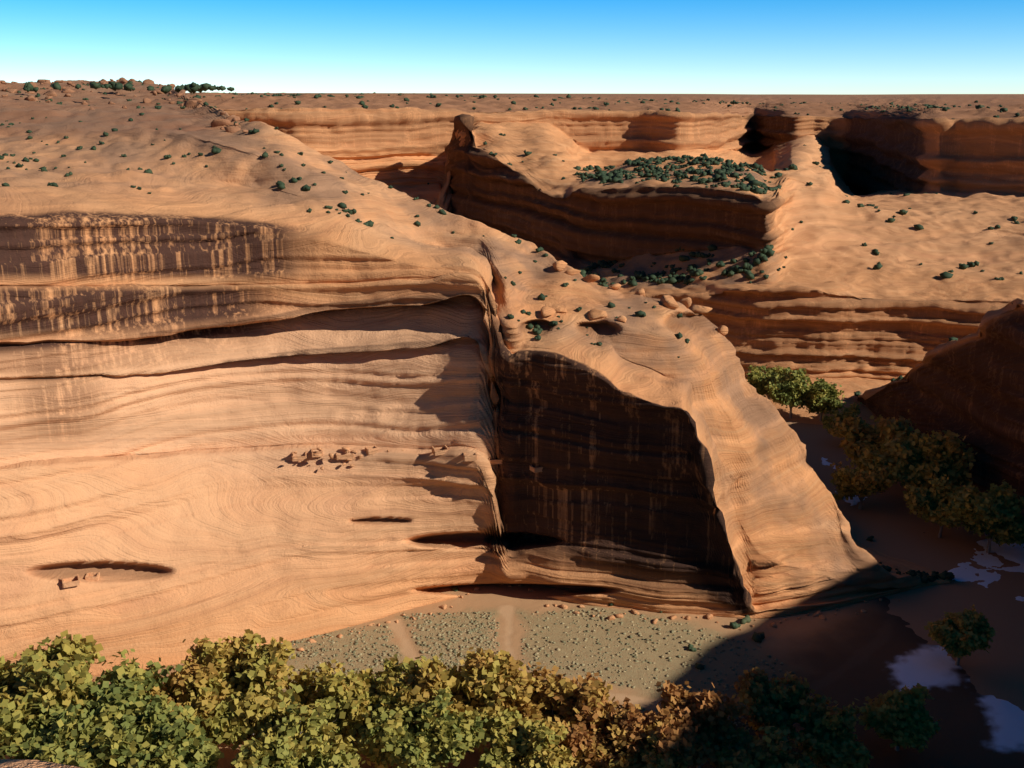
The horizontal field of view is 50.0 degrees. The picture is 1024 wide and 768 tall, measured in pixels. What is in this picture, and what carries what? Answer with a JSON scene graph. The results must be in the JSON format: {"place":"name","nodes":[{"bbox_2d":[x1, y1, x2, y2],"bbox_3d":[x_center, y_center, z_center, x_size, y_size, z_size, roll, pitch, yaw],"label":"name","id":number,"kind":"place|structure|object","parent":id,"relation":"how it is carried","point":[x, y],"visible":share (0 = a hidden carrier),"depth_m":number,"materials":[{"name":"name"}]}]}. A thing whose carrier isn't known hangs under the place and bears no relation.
{"place":"outdoors","nodes":[
{"label":"outdoors","id":0,"kind":"place"},
{"bbox_2d":[0,759,80,767],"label":"rim rock","id":1,"kind":"object","parent":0,"point":[12,763],"visible":1,"depth_m":14.81,"materials":[{"name":"stone"}]},
{"bbox_2d":[0,80,950,675],"bbox_3d":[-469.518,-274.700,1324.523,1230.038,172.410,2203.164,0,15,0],"label":"cliff","id":2,"kind":"structure","parent":0,"point":[194,352],"depth_m":332.43,"materials":[{"name":"stone"}]},
{"bbox_2d":[0,77,247,132],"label":"boulders","id":3,"kind":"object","parent":2,"relation":"on","point":[192,102],"depth_m":604.33,"materials":[{"name":"stone"}]},
{"bbox_2d":[61,445,542,587],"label":"cliff dwelling ruins","id":4,"kind":"object","parent":2,"relation":"on","point":[75,580],"visible":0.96,"depth_m":331.76,"materials":[{"name":"stone"}]},
{"bbox_2d":[292,446,406,469],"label":"rubble ledges","id":5,"kind":"object","parent":2,"relation":"on","point":[346,451],"visible":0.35,"depth_m":335.26,"materials":[{"name":"stone"}]},
{"bbox_2d":[0,80,954,582],"bbox_3d":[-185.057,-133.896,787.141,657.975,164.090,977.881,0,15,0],"label":"shrubs","id":6,"kind":"object","parent":2,"relation":"on","point":[924,576],"visible":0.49,"depth_m":361.23,"materials":[{"name":"green plant"}]},
{"bbox_2d":[23,81,1000,106],"bbox_3d":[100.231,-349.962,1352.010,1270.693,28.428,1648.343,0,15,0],"label":"trees","id":7,"kind":"object","parent":2,"relation":"on","point":[192,87],"visible":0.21,"depth_m":622.16,"materials":[{"name":"green plant"}]},
{"bbox_2d":[541,260,727,335],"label":"boulders","id":8,"kind":"object","parent":2,"relation":"on","point":[668,301],"visible":0.96,"depth_m":357.53,"materials":[{"name":"stone"}]},
{"bbox_2d":[0,0,1023,93],"label":"sky","id":9,"kind":"structure","parent":0,"point":[246,46],"materials":[{"name":"blue"}]},
{"bbox_2d":[2,429,1023,767],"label":"canyon floor","id":10,"kind":"structure","parent":0,"point":[844,655],"depth_m":309.40,"materials":[{"name":"beige sand"}]},
{"bbox_2d":[0,709,103,767],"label":"cottonwood","id":11,"kind":"object","parent":10,"relation":"on","point":[69,751],"visible":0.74,"depth_m":231.27,"materials":[{"name":"green plant"}]},
{"bbox_2d":[0,630,113,758],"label":"cottonwood","id":12,"kind":"object","parent":10,"relation":"on","point":[31,679],"visible":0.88,"depth_m":246.28,"materials":[{"name":"green plant"}]},
{"bbox_2d":[33,648,182,767],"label":"cottonwood","id":13,"kind":"object","parent":10,"relation":"on","point":[131,681],"visible":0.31,"depth_m":244.81,"materials":[{"name":"green plant"}]},
{"bbox_2d":[71,693,224,767],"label":"cottonwood","id":14,"kind":"object","parent":10,"relation":"on","point":[176,738],"visible":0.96,"depth_m":233.03,"materials":[{"name":"green plant"}]},
{"bbox_2d":[144,639,241,726],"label":"cottonwood","id":15,"kind":"object","parent":10,"relation":"on","point":[185,681],"visible":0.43,"depth_m":255.25,"materials":[{"name":"green plant"}]},
{"bbox_2d":[182,629,302,749],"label":"cottonwood","id":16,"kind":"object","parent":10,"relation":"on","point":[259,675],"visible":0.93,"depth_m":254.77,"materials":[{"name":"green plant"}]},
{"bbox_2d":[231,695,364,767],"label":"cottonwood","id":17,"kind":"object","parent":10,"relation":"on","point":[294,741],"visible":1,"depth_m":235.98,"materials":[{"name":"green plant"}]},
{"bbox_2d":[285,659,349,741],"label":"cottonwood","id":18,"kind":"object","parent":10,"relation":"on","point":[305,679],"visible":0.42,"depth_m":262.55,"materials":[{"name":"green plant"}]},
{"bbox_2d":[303,653,431,767],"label":"cottonwood","id":19,"kind":"object","parent":10,"relation":"on","point":[355,695],"visible":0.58,"depth_m":253.99,"materials":[{"name":"green plant"}]},
{"bbox_2d":[361,688,487,767],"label":"cottonwood","id":20,"kind":"object","parent":10,"relation":"on","point":[454,738],"visible":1,"depth_m":241.44,"materials":[{"name":"green plant"}]},
{"bbox_2d":[394,647,535,753],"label":"cottonwood","id":21,"kind":"object","parent":10,"relation":"on","point":[480,681],"visible":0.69,"depth_m":253.54,"materials":[{"name":"green plant"}]},
{"bbox_2d":[92,584,899,681],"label":"talus boulders","id":22,"kind":"object","parent":10,"relation":"on","point":[672,617],"visible":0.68,"depth_m":330.40,"materials":[{"name":"stone"}]},
{"bbox_2d":[476,708,577,767],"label":"cottonwood","id":23,"kind":"object","parent":10,"relation":"on","point":[515,740],"visible":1,"depth_m":239.83,"materials":[{"name":"green plant"}]},
{"bbox_2d":[281,608,794,732],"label":"sage brush","id":24,"kind":"object","parent":10,"relation":"on","point":[375,660],"depth_m":313.46,"materials":[{"name":"green plant"}]},
{"bbox_2d":[494,662,614,763],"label":"cottonwood","id":25,"kind":"object","parent":10,"relation":"on","point":[558,698],"visible":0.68,"depth_m":254.29,"materials":[{"name":"brown plant"}]},
{"bbox_2d":[561,697,653,767],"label":"cottonwood","id":26,"kind":"object","parent":10,"relation":"on","point":[600,744],"visible":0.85,"depth_m":244.28,"materials":[{"name":"brown plant"}]},
{"bbox_2d":[605,719,692,767],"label":"cottonwood","id":27,"kind":"object","parent":10,"relation":"on","point":[650,756],"visible":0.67,"depth_m":238.88,"materials":[{"name":"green plant"}]},
{"bbox_2d":[452,536,873,669],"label":"bushes","id":28,"kind":"object","parent":10,"relation":"on","point":[758,637],"depth_m":318.45,"materials":[{"name":"green plant"}]},
{"bbox_2d":[646,679,765,767],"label":"cottonwood","id":29,"kind":"object","parent":10,"relation":"on","point":[692,721],"visible":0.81,"depth_m":246.79,"materials":[{"name":"brown plant"}]},
{"bbox_2d":[713,725,822,767],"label":"cottonwood","id":30,"kind":"object","parent":10,"relation":"on","point":[775,753],"visible":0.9,"depth_m":238.28,"materials":[{"name":"green plant"}]},
{"bbox_2d":[731,667,832,740],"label":"cottonwood","id":31,"kind":"object","parent":10,"relation":"on","point":[784,703],"visible":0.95,"depth_m":259.93,"materials":[{"name":"green plant"}]},
{"bbox_2d":[793,698,873,767],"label":"cottonwood","id":32,"kind":"object","parent":10,"relation":"on","point":[838,746],"visible":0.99,"depth_m":248.89,"materials":[{"name":"green plant"}]},
{"bbox_2d":[858,683,940,752],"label":"cottonwood","id":33,"kind":"object","parent":10,"relation":"on","point":[903,718],"visible":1,"depth_m":257.22,"materials":[{"name":"green plant"}]},
{"bbox_2d":[924,604,995,665],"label":"cottonwood","id":34,"kind":"object","parent":10,"relation":"on","point":[958,635],"visible":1,"depth_m":298.17,"materials":[{"name":"green plant"}]},
{"bbox_2d":[949,479,1023,552],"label":"cottonwood","id":35,"kind":"object","parent":10,"relation":"on","point":[993,515],"visible":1,"depth_m":368.22,"materials":[{"name":"green plant"}]},
{"bbox_2d":[785,420,1023,710],"bbox_3d":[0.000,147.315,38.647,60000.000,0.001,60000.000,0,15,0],"label":"ground sheet","id":36,"kind":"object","parent":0,"point":[891,524],"depth_m":362.78,"materials":[{"name":"brown"}]},
{"bbox_2d":[185,92,1023,425],"bbox_3d":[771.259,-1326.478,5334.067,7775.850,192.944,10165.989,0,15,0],"label":"canyon walls","id":37,"kind":"structure","parent":36,"relation":"on","point":[829,304],"depth_m":772.39,"materials":[{"name":"stone"}]},
{"bbox_2d":[190,92,1022,286],"bbox_3d":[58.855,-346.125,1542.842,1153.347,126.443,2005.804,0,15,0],"label":"shrubs","id":38,"kind":"object","parent":37,"relation":"on","point":[728,167],"visible":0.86,"depth_m":713.36,"materials":[{"name":"green plant"}]},
{"bbox_2d":[745,364,786,399],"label":"cottonwood","id":39,"kind":"object","parent":36,"relation":"on","point":[756,378],"visible":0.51,"depth_m":550.59,"materials":[{"name":"green plant"}]},
{"bbox_2d":[764,367,815,418],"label":"cottonwood","id":40,"kind":"object","parent":36,"relation":"on","point":[789,388],"visible":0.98,"depth_m":525.60,"materials":[{"name":"green plant"}]},
{"bbox_2d":[802,377,845,420],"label":"cottonwood","id":41,"kind":"object","parent":36,"relation":"on","point":[825,399],"visible":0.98,"depth_m":522.75,"materials":[{"name":"green plant"}]},
{"bbox_2d":[821,402,868,439],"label":"cottonwood","id":42,"kind":"object","parent":36,"relation":"on","point":[853,410],"visible":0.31,"depth_m":491.76,"materials":[{"name":"green plant"}]},
{"bbox_2d":[830,445,907,508],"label":"cottonwood","id":43,"kind":"object","parent":36,"relation":"on","point":[869,474],"visible":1,"depth_m":408.72,"materials":[{"name":"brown plant"}]},
{"bbox_2d":[828,409,924,468],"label":"cottonwood","id":44,"kind":"object","parent":36,"relation":"on","point":[855,434],"visible":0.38,"depth_m":440.75,"materials":[{"name":"green plant"}]},
{"bbox_2d":[875,421,977,493],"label":"cottonwood","id":45,"kind":"object","parent":36,"relation":"on","point":[923,463],"visible":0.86,"depth_m":411.20,"materials":[{"name":"green plant"}]},
{"bbox_2d":[903,474,984,537],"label":"cottonwood","id":46,"kind":"object","parent":36,"relation":"on","point":[933,504],"visible":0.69,"depth_m":387.23,"materials":[{"name":"green plant"}]},
{"bbox_2d":[857,298,1023,516],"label":"cliff","id":47,"kind":"structure","parent":0,"point":[970,387],"depth_m":422.52,"materials":[{"name":"stone"}]},
{"bbox_2d":[854,303,1012,395],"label":"shrubs","id":48,"kind":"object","parent":47,"relation":"attached to","point":[856,393],"depth_m":514.18,"materials":[{"name":"green plant"}]}
]}

